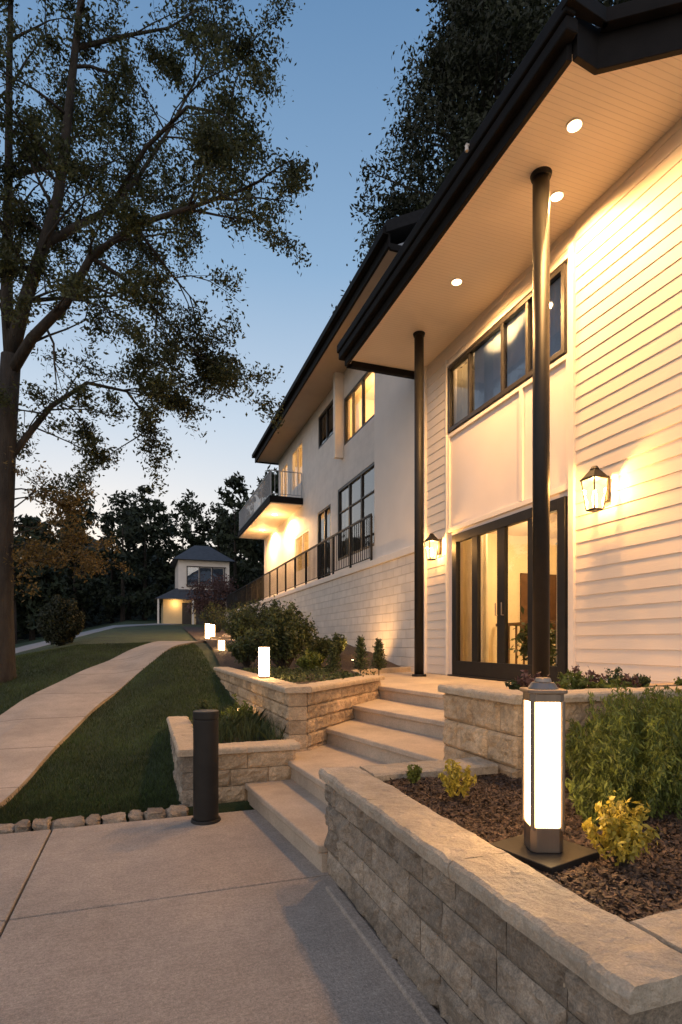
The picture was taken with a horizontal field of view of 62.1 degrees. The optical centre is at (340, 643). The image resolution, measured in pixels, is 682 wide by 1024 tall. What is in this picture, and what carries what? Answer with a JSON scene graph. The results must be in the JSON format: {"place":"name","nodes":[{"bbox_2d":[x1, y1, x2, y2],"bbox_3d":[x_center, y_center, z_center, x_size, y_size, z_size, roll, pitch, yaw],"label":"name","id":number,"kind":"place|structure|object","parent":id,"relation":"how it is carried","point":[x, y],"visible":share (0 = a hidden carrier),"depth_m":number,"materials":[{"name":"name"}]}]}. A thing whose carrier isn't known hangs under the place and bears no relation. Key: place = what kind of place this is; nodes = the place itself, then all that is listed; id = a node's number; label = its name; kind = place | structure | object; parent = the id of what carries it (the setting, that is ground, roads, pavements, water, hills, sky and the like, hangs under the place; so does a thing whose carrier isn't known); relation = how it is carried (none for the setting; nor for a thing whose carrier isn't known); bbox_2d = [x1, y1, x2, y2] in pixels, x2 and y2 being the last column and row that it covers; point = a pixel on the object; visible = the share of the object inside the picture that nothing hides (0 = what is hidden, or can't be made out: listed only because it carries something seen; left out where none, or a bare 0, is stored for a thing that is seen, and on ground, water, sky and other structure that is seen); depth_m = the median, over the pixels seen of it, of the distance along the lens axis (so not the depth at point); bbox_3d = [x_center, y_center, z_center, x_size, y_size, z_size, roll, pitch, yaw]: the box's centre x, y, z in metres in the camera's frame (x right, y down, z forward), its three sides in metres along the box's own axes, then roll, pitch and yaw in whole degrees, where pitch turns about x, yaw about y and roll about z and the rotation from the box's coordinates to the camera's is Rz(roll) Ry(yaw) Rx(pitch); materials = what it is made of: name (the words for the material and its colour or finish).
{"place":"outdoors","nodes":[
{"label":"outdoors","id":0,"kind":"place"},
{"bbox_2d":[15,623,177,652],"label":"driveway","id":1,"kind":"structure","parent":0,"point":[29,647],"depth_m":32.63,"materials":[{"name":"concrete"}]},
{"bbox_2d":[0,635,234,807],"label":"concrete path","id":2,"kind":"structure","parent":0,"point":[37,729],"depth_m":8.98,"materials":[{"name":"concrete"}]},
{"bbox_2d":[0,619,254,830],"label":"ground","id":3,"kind":"structure","parent":0,"point":[142,634],"depth_m":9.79,"materials":[{"name":"green plant"}]},
{"bbox_2d":[35,594,85,645],"bbox_3d":[-9.820,-0.773,19.875,1.622,1.899,1.664,0,0,-19],"label":"round bush","id":4,"kind":"object","parent":3,"relation":"on","point":[60,622],"visible":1,"depth_m":19.49,"materials":[{"name":"green plant"}]},
{"bbox_2d":[0,804,188,833],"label":"edging stones","id":5,"kind":"object","parent":3,"relation":"on","point":[171,811],"visible":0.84,"depth_m":4.76,"materials":[{"name":"stone"}]},
{"bbox_2d":[14,464,278,643],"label":"distant trees","id":6,"kind":"object","parent":3,"relation":"on","point":[132,533],"visible":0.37,"depth_m":64.31,"materials":[{"name":"green plant"}]},
{"bbox_2d":[0,0,317,682],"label":"maple tree","id":7,"kind":"object","parent":3,"relation":"on","point":[216,147],"visible":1,"depth_m":11.81,"materials":[{"name":"green plant"}]},
{"bbox_2d":[169,731,192,806],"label":"stone blocks","id":8,"kind":"structure","parent":3,"relation":"on","point":[183,773],"depth_m":5.20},
{"bbox_2d":[166,716,192,756],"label":"cap stones","id":9,"kind":"object","parent":8,"relation":"on","point":[181,730],"visible":0.87,"depth_m":6.04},
{"bbox_2d":[161,599,228,623],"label":"walls","id":10,"kind":"structure","parent":3,"relation":"on","point":[171,611],"depth_m":49.95,"materials":[{"name":"beige paint"}]},
{"bbox_2d":[154,545,236,603],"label":"hip roofs","id":11,"kind":"structure","parent":10,"relation":"on","point":[201,553],"depth_m":51.11,"materials":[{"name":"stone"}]},
{"bbox_2d":[175,560,228,589],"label":"walls","id":12,"kind":"structure","parent":11,"relation":"on","point":[181,573],"depth_m":51.02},
{"bbox_2d":[180,571,242,623],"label":"purple plum tree","id":13,"kind":"object","parent":3,"relation":"on","point":[222,589],"visible":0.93,"depth_m":42.76,"materials":[{"name":"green plant"}]},
{"bbox_2d":[183,704,286,743],"bbox_3d":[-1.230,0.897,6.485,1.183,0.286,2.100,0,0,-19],"label":"ornamental grass","id":14,"kind":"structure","parent":3,"relation":"on","point":[253,727],"depth_m":5.99,"materials":[{"name":"green plant"}]},
{"bbox_2d":[221,693,254,717],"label":"shrub","id":15,"kind":"object","parent":14,"relation":"on","point":[239,709],"visible":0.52,"depth_m":6.85,"materials":[{"name":"green plant"}]},
{"bbox_2d":[219,750,294,802],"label":"stone blocks","id":16,"kind":"structure","parent":3,"relation":"on","point":[267,765],"depth_m":5.38,"materials":[{"name":"stone"}]},
{"bbox_2d":[219,739,299,753],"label":"cap stones","id":17,"kind":"object","parent":16,"relation":"on","point":[256,746],"visible":0.85,"depth_m":5.42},
{"bbox_2d":[216,671,307,751],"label":"stone blocks","id":18,"kind":"structure","parent":3,"relation":"on","point":[289,710],"depth_m":6.34,"materials":[{"name":"stone"}]},
{"bbox_2d":[213,667,311,692],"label":"cap stones","id":19,"kind":"object","parent":18,"relation":"on","point":[283,686],"visible":0.97,"depth_m":6.99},
{"bbox_2d":[258,646,269,678],"bbox_3d":[-1.016,0.250,7.482,0.130,0.420,0.130,0,0,-19],"label":"path light","id":20,"kind":"object","parent":19,"relation":"on","point":[263,661],"visible":0.99,"depth_m":7.42,"materials":[{"name":"metal"}]},
{"bbox_2d":[183,627,400,683],"bbox_3d":[-4.296,-0.302,22.752,3.938,1.664,33.900,0,0,-19],"label":"garden bed","id":21,"kind":"object","parent":3,"relation":"on","point":[226,659],"visible":0.29,"depth_m":12.96,"materials":[{"name":"soil"}]},
{"bbox_2d":[194,601,229,631],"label":"garden shrub","id":22,"kind":"object","parent":21,"relation":"on","point":[217,625],"visible":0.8,"depth_m":29.44,"materials":[{"name":"green plant"}]},
{"bbox_2d":[212,600,259,639],"bbox_3d":[-3.236,-0.724,17.974,1.655,1.301,1.757,0,0,-1],"label":"garden shrub","id":23,"kind":"object","parent":21,"relation":"on","point":[230,617],"visible":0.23,"depth_m":17.63,"materials":[{"name":"green plant"}]},
{"bbox_2d":[220,607,262,640],"bbox_3d":[-2.530,-0.435,14.461,1.116,1.031,1.046,0,0,-19],"label":"garden shrub","id":24,"kind":"object","parent":21,"relation":"on","point":[242,622],"visible":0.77,"depth_m":14.28,"materials":[{"name":"green plant"}]},
{"bbox_2d":[225,634,258,666],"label":"garden shrub","id":25,"kind":"object","parent":21,"relation":"on","point":[243,651],"visible":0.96,"depth_m":11.48,"materials":[{"name":"green plant"}]},
{"bbox_2d":[237,596,287,629],"bbox_3d":[-2.062,-0.678,15.756,1.408,1.375,1.442,0,0,15],"label":"garden shrub","id":26,"kind":"object","parent":21,"relation":"on","point":[265,608],"visible":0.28,"depth_m":15.54,"materials":[{"name":"green plant"}]},
{"bbox_2d":[243,599,315,668],"bbox_3d":[-1.147,-0.175,11.101,1.512,1.415,1.593,0,0,-19],"label":"garden shrub","id":27,"kind":"object","parent":21,"relation":"on","point":[280,638],"visible":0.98,"depth_m":10.84,"materials":[{"name":"green plant"}]},
{"bbox_2d":[239,662,375,682],"bbox_3d":[-0.511,0.458,9.240,1.922,0.198,4.327,0,0,-19],"label":"groundcover","id":28,"kind":"object","parent":21,"relation":"on","point":[285,675],"visible":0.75,"depth_m":8.61,"materials":[{"name":"green plant"}]},
{"bbox_2d":[294,649,325,669],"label":"garden shrub","id":29,"kind":"object","parent":21,"relation":"on","point":[310,659],"visible":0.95,"depth_m":10.29,"materials":[{"name":"green plant"}]},
{"bbox_2d":[299,626,331,657],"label":"garden shrub","id":30,"kind":"object","parent":21,"relation":"on","point":[322,646],"visible":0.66,"depth_m":11.96,"materials":[{"name":"green plant"}]},
{"bbox_2d":[325,643,342,670],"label":"upright conifer shrub","id":31,"kind":"object","parent":21,"relation":"on","point":[332,658],"visible":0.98,"depth_m":10.09,"materials":[{"name":"green plant"}]},
{"bbox_2d":[328,632,347,655],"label":"garden shrub","id":32,"kind":"object","parent":21,"relation":"on","point":[340,642],"visible":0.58,"depth_m":12.97,"materials":[{"name":"green plant"}]},
{"bbox_2d":[352,635,370,672],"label":"upright conifer shrub","id":33,"kind":"object","parent":21,"relation":"on","point":[360,651],"visible":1,"depth_m":9.51,"materials":[{"name":"green plant"}]},
{"bbox_2d":[371,637,387,674],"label":"upright conifer shrub","id":34,"kind":"object","parent":21,"relation":"on","point":[378,643],"visible":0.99,"depth_m":10.05,"materials":[{"name":"green plant"}]},
{"bbox_2d":[226,553,413,671],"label":"terrace base wall","id":35,"kind":"structure","parent":3,"relation":"on","point":[371,604],"depth_m":14.19,"materials":[{"name":"paint"}]},
{"bbox_2d":[264,468,286,598],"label":"end wall","id":36,"kind":"structure","parent":35,"relation":"on","point":[271,551],"depth_m":27.25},
{"bbox_2d":[226,545,413,615],"bbox_3d":[-3.052,-1.978,25.668,0.490,0.155,29.610,0,0,-19],"label":"terrace coping","id":37,"kind":"object","parent":35,"relation":"on","point":[390,557],"visible":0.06,"depth_m":15.41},
{"bbox_2d":[227,513,372,610],"bbox_3d":[-3.498,-2.647,26.357,0.050,1.185,25.934,0,0,-19],"label":"terrace railing","id":38,"kind":"object","parent":37,"relation":"on","point":[256,589],"visible":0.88,"depth_m":19.39,"materials":[{"name":"black metal"}]},
{"bbox_2d":[279,368,373,593],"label":"wall","id":39,"kind":"structure","parent":35,"relation":"on","point":[326,476],"depth_m":19.95,"materials":[{"name":"paint"}]},
{"bbox_2d":[239,470,301,530],"bbox_3d":[-3.330,-6.090,25.226,1.237,0.980,7.581,0,0,-19],"label":"balcony railing","id":40,"kind":"object","parent":39,"relation":"attached to","point":[244,515],"visible":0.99,"depth_m":23.62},
{"bbox_2d":[238,495,302,536],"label":"balcony slab","id":41,"kind":"structure","parent":39,"relation":"attached to","point":[277,499],"depth_m":21.80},
{"bbox_2d":[239,502,302,539],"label":"balcony soffit","id":42,"kind":"structure","parent":41,"relation":"attached to","point":[267,521],"depth_m":24.34,"materials":[{"name":"paint"}]},
{"bbox_2d":[318,504,330,578],"bbox_3d":[-0.535,-3.350,19.349,0.090,2.500,1.500,0,0,-19],"label":"wing window frame","id":43,"kind":"object","parent":39,"relation":"attached to","point":[324,510],"visible":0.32,"depth_m":19.33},
{"bbox_2d":[319,400,332,448],"bbox_3d":[-0.453,-7.375,19.113,0.090,1.150,1.800,0,0,-19],"label":"wing window frame","id":44,"kind":"object","parent":39,"relation":"attached to","point":[326,410],"visible":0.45,"depth_m":19.12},
{"bbox_2d":[333,372,343,459],"bbox_3d":[-0.082,-7.000,17.453,0.278,2.600,0.180,0,0,-19],"label":"wall fin","id":45,"kind":"object","parent":39,"relation":"attached to","point":[338,415],"depth_m":17.37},
{"bbox_2d":[346,392,358,554],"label":"wing curtains","id":46,"kind":"object","parent":39,"relation":"attached to","point":[356,429],"visible":0.21,"depth_m":17.51,"materials":[{"name":"fabric"}]},
{"bbox_2d":[338,462,373,560],"bbox_3d":[0.451,-3.725,16.516,0.090,2.250,3.100,0,0,-19],"label":"wing window frame","id":47,"kind":"object","parent":39,"relation":"attached to","point":[356,478],"visible":0.46,"depth_m":16.81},
{"bbox_2d":[343,468,373,555],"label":"window","id":48,"kind":"structure","parent":39,"relation":"attached to","point":[368,488],"depth_m":18.39,"materials":[{"name":"glass"}]},
{"bbox_2d":[344,372,373,445],"bbox_3d":[0.550,-6.775,16.233,0.090,1.450,2.500,0,0,-19],"label":"wing window frame","id":49,"kind":"object","parent":39,"relation":"attached to","point":[354,390],"visible":0.56,"depth_m":16.72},
{"bbox_2d":[350,373,373,436],"bbox_3d":[1.348,-6.775,16.511,1.400,1.850,2.900,0,0,-19],"label":"wing room","id":50,"kind":"object","parent":39,"relation":"attached to","point":[369,397],"depth_m":17.69,"materials":[{"name":"paint"}]},
{"bbox_2d":[323,509,329,577],"bbox_3d":[0.263,-3.350,19.627,1.400,2.900,1.900,0,0,-19],"label":"wing room","id":51,"kind":"object","parent":35,"relation":"on","point":[328,523],"depth_m":20.37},
{"bbox_2d":[374,373,413,558],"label":"bay wall","id":52,"kind":"structure","parent":35,"relation":"on","point":[393,463],"depth_m":13.02,"materials":[{"name":"paint"}]},
{"bbox_2d":[245,672,510,872],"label":"entry steps","id":53,"kind":"structure","parent":3,"relation":"on","point":[401,719],"depth_m":5.61,"materials":[{"name":"concrete"}]},
{"bbox_2d":[351,667,410,682],"bbox_3d":[0.570,0.575,10.184,0.949,0.150,4.266,0,0,13],"label":"bed edging","id":54,"kind":"object","parent":53,"relation":"on","point":[394,670],"visible":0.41,"depth_m":11.38,"materials":[{"name":"beige stone"}]},
{"bbox_2d":[412,331,425,676],"bbox_3d":[1.417,-2.510,10.287,0.270,6.220,0.270,0,0,-19],"label":"porch post","id":55,"kind":"object","parent":53,"relation":"on","point":[418,336],"visible":1,"depth_m":10.21,"materials":[{"name":"metal"}]},
{"bbox_2d":[331,187,425,313],"bbox_3d":[2.629,-9.027,24.552,7.157,21.054,6.738,0,0,-19],"label":"oak tree","id":56,"kind":"object","parent":3,"relation":"on","point":[394,212],"visible":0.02,"depth_m":23.92,"materials":[{"name":"green plant"}]},
{"bbox_2d":[346,0,604,266],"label":"oak tree","id":57,"kind":"object","parent":3,"relation":"on","point":[470,56],"visible":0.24,"depth_m":21.38,"materials":[{"name":"green plant"}]},
{"bbox_3d":[4.872,-6.520,8.605,7.140,1.760,8.350,0,0,-19],"label":"porch","id":58,"kind":"object","parent":3,"relation":"on","visible":0},
{"bbox_2d":[351,361,413,379],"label":"end beam","id":59,"kind":"structure","parent":58,"relation":"attached to","point":[378,369],"depth_m":11.49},
{"bbox_2d":[424,533,440,560],"bbox_3d":[1.776,-1.858,10.931,0.290,0.514,0.230,0,0,-19],"label":"wall lantern","id":60,"kind":"object","parent":58,"relation":"attached to","point":[435,550],"depth_m":10.90,"materials":[{"name":"glass"}]},
{"bbox_2d":[337,2,577,360],"bbox_3d":[1.070,-5.850,8.351,0.170,0.300,6.570,0,0,-19],"label":"gutter","id":61,"kind":"object","parent":58,"relation":"attached to","point":[558,33],"visible":0.98,"depth_m":6.68,"materials":[{"name":"metal"}]},
{"bbox_2d":[457,361,467,421],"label":"curtains","id":62,"kind":"object","parent":58,"relation":"attached to","point":[462,392],"visible":0.55,"depth_m":10.52,"materials":[{"name":"fabric"}]},
{"bbox_2d":[424,241,575,684],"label":"trim boards","id":63,"kind":"object","parent":58,"relation":"attached to","point":[569,359],"depth_m":8.48,"materials":[{"name":"wood"}]},
{"bbox_2d":[447,263,566,432],"bbox_3d":[2.562,-4.570,9.204,0.090,1.220,3.140,0,0,-19],"label":"clerestory window frame","id":64,"kind":"object","parent":58,"relation":"attached to","point":[526,302],"visible":0.91,"depth_m":9.04,"materials":[{"name":"metal"}]},
{"bbox_2d":[452,496,567,682],"bbox_3d":[2.586,-0.710,9.106,0.090,2.580,2.980,0,0,-19],"label":"patio door frame","id":65,"kind":"object","parent":58,"relation":"attached to","point":[502,668],"visible":0.81,"depth_m":9.02,"materials":[{"name":"metal"}]},
{"bbox_2d":[463,534,556,663],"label":"curtains","id":66,"kind":"object","parent":58,"relation":"attached to","point":[467,600],"visible":0.09,"depth_m":10.44,"materials":[{"name":"fabric"}]},
{"bbox_2d":[475,277,560,409],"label":"blinds","id":67,"kind":"object","parent":58,"relation":"attached to","point":[487,370],"visible":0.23,"depth_m":8.99,"materials":[{"name":"fabric"}]},
{"bbox_2d":[487,512,556,664],"bbox_3d":[4.258,-0.855,10.005,3.380,2.890,4.300,0,0,-19],"label":"living room","id":68,"kind":"object","parent":58,"relation":"in","point":[517,549],"visible":0.1,"depth_m":12.05,"materials":[{"name":"paint"}]},
{"bbox_2d":[496,620,555,663],"bbox_3d":[4.546,-0.455,10.318,2.570,2.090,3.700,0,0,-19],"label":"interior furniture","id":69,"kind":"object","parent":68,"relation":"on","point":[520,624],"visible":0.04,"depth_m":11.22,"materials":[{"name":"brown wood"}]},
{"bbox_2d":[520,573,556,638],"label":"doors","id":70,"kind":"structure","parent":69,"relation":"attached to","point":[524,591],"depth_m":12.14,"materials":[{"name":"brown wood"}]},
{"bbox_2d":[508,606,555,665],"bbox_3d":[3.174,-0.015,9.080,0.879,1.190,0.937,0,0,-40],"label":"potted houseplant","id":71,"kind":"object","parent":68,"relation":"on","point":[520,637],"visible":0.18,"depth_m":9.04,"materials":[{"name":"green plant"}]},
{"bbox_2d":[427,118,681,683],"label":"lap siding","id":72,"kind":"object","parent":58,"relation":"attached to","point":[628,397],"visible":0.97,"depth_m":6.77,"materials":[{"name":"paint"}]},
{"bbox_2d":[579,466,609,511],"bbox_3d":[3.146,-1.903,6.982,0.298,0.546,0.246,0,0,-19],"label":"wall lantern","id":73,"kind":"object","parent":58,"relation":"attached to","point":[594,480],"depth_m":6.97,"materials":[{"name":"glass"}]},
{"bbox_2d":[561,0,681,32],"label":"roof edge flashing","id":74,"kind":"object","parent":58,"relation":"attached to","point":[611,18],"visible":1,"depth_m":5.31,"materials":[{"name":"metal"}]},
{"bbox_2d":[17,537,260,639],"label":"wooded hill","id":75,"kind":"structure","parent":0,"point":[88,624],"depth_m":81.81,"materials":[{"name":"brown plant"}]},
{"bbox_2d":[0,809,447,1023],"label":"concrete patio","id":76,"kind":"structure","parent":0,"point":[237,917],"depth_m":2.93,"materials":[{"name":"concrete"}]},
{"bbox_2d":[191,709,220,824],"bbox_3d":[-1.142,1.035,4.791,0.248,0.930,0.248,0,0,-19],"label":"black bollard","id":77,"kind":"object","parent":76,"relation":"on","point":[205,766],"visible":1,"depth_m":4.70,"materials":[{"name":"metal"}]},
{"bbox_2d":[325,885,446,1023],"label":"wall footing","id":78,"kind":"object","parent":76,"relation":"on","point":[422,1006],"depth_m":2.63,"materials":[{"name":"concrete"}]},
{"bbox_2d":[324,784,681,1023],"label":"stone blocks","id":79,"kind":"structure","parent":76,"relation":"on","point":[442,937],"depth_m":2.21,"materials":[{"name":"stone"}]},
{"bbox_2d":[319,766,681,1014],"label":"cap stones","id":80,"kind":"object","parent":79,"relation":"on","point":[625,966],"visible":1,"depth_m":1.79,"materials":[{"name":"stone"}]},
{"bbox_3d":[1.767,1.200,3.050,3.057,0.600,2.360,0,0,-19],"label":"wall mortar","id":81,"kind":"object","parent":76,"relation":"on","visible":0},
{"bbox_2d":[383,770,681,921],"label":"mulch bed","id":82,"kind":"object","parent":81,"relation":"in","point":[621,913],"visible":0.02,"depth_m":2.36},
{"bbox_2d":[405,764,422,783],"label":"plant","id":83,"kind":"object","parent":82,"relation":"on","point":[413,775],"visible":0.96,"depth_m":3.46,"materials":[{"name":"green plant"}]},
{"bbox_2d":[438,759,476,800],"bbox_3d":[0.647,0.762,3.172,0.219,0.259,0.185,0,0,-19],"label":"golden shrub","id":84,"kind":"object","parent":82,"relation":"on","point":[454,777],"visible":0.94,"depth_m":3.16,"materials":[{"name":"yellow plant"}]},
{"bbox_2d":[490,677,598,874],"bbox_3d":[0.834,0.507,2.339,0.310,0.730,0.310,0,0,-33],"label":"bollard light","id":85,"kind":"object","parent":82,"relation":"on","point":[541,844],"visible":0.99,"depth_m":2.28,"materials":[{"name":"glass"}]},
{"bbox_2d":[582,790,661,870],"bbox_3d":[1.092,0.746,2.199,0.256,0.294,0.266,0,0,-19],"label":"golden shrub","id":86,"kind":"object","parent":82,"relation":"on","point":[624,841],"visible":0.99,"depth_m":2.18,"materials":[{"name":"yellow plant"}]},
{"bbox_2d":[565,684,681,830],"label":"hedge","id":87,"kind":"object","parent":82,"relation":"on","point":[625,750],"visible":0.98,"depth_m":2.90,"materials":[{"name":"green plant"}]},
{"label":"stone blocks","id":88,"kind":"object","parent":81,"relation":"on","visible":0},
{"bbox_2d":[359,756,497,781],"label":"cap stones","id":89,"kind":"object","parent":88,"relation":"on","point":[387,772],"visible":0.73,"depth_m":3.78,"materials":[{"name":"stone"}]},
{"bbox_2d":[0,0,613,562],"label":"sky","id":90,"kind":"structure","parent":0,"point":[339,82],"materials":[{"name":"blue"}]},
{"bbox_2d":[252,226,401,464],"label":"wing fascia","id":91,"kind":"structure","parent":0,"point":[382,245],"depth_m":14.80,"materials":[{"name":"metal"}]},
{"bbox_2d":[258,250,396,463],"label":"wing soffit","id":92,"kind":"structure","parent":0,"point":[315,391],"depth_m":18.53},
{"bbox_2d":[383,207,426,244],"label":"wing roof","id":93,"kind":"structure","parent":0,"point":[399,228],"depth_m":11.88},
{"bbox_2d":[431,223,575,674],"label":"porch wall","id":94,"kind":"structure","parent":0,"point":[484,464],"depth_m":9.27,"materials":[{"name":"paint"}]},
{"bbox_2d":[350,54,681,370],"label":"porch soffit","id":95,"kind":"structure","parent":94,"relation":"attached to","point":[631,116],"depth_m":7.05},
{"bbox_2d":[345,12,681,368],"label":"porch fascia","id":96,"kind":"structure","parent":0,"point":[596,51],"depth_m":5.46,"materials":[{"name":"wood"}]},
{"bbox_2d":[530,166,551,678],"bbox_3d":[2.399,-2.510,6.796,0.312,6.220,0.312,0,0,-19],"label":"porch post","id":97,"kind":"object","parent":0,"point":[540,177],"visible":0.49,"depth_m":6.71,"materials":[{"name":"metal"}]},
{"bbox_2d":[504,683,675,688],"bbox_3d":[2.465,0.740,4.723,3.040,0.720,0.900,0,0,-19],"label":"mulch bed","id":98,"kind":"object","parent":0,"point":[661,684],"depth_m":5.23,"materials":[{"name":"soil"}]},
{"bbox_2d":[442,693,521,778],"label":"stone blocks","id":99,"kind":"structure","parent":98,"relation":"attached to","point":[489,730],"depth_m":4.08,"materials":[{"name":"stone"}]},
{"bbox_2d":[438,684,522,704],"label":"cap stones","id":100,"kind":"object","parent":99,"relation":"on","point":[508,696],"visible":0.86,"depth_m":4.11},
{"bbox_2d":[565,698,681,770],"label":"stone blocks","id":101,"kind":"structure","parent":98,"relation":"attached to","point":[575,711],"depth_m":3.91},
{"bbox_2d":[564,686,681,702],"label":"cap stones","id":102,"kind":"object","parent":101,"relation":"on","point":[579,695],"visible":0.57,"depth_m":3.98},
{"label":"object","id":103,"kind":"object","parent":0,"visible":0},
{"bbox_2d":[306,681,380,749],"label":"stone blocks","id":104,"kind":"structure","parent":103,"relation":"on","point":[328,707],"depth_m":6.55,"materials":[{"name":"stone"}]},
{"bbox_2d":[294,675,384,691],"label":"cap stones","id":105,"kind":"object","parent":104,"relation":"on","point":[328,684],"visible":0.91,"depth_m":6.84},
{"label":"planter soil","id":106,"kind":"structure","parent":0,"visible":0},
{"bbox_2d":[557,669,593,689],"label":"planter shrub","id":107,"kind":"object","parent":106,"relation":"on","point":[577,681],"visible":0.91,"depth_m":4.44,"materials":[{"name":"green plant"}]},
{"bbox_2d":[564,666,607,688],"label":"planter shrub","id":108,"kind":"object","parent":106,"relation":"on","point":[575,670],"visible":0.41,"depth_m":4.53,"materials":[{"name":"green plant"}]},
{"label":"stone blocks","id":109,"kind":"object","parent":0,"visible":0},
{"bbox_2d":[628,909,681,953],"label":"cap stones","id":110,"kind":"object","parent":109,"relation":"on","point":[665,928],"visible":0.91,"depth_m":1.64,"materials":[{"name":"stone"}]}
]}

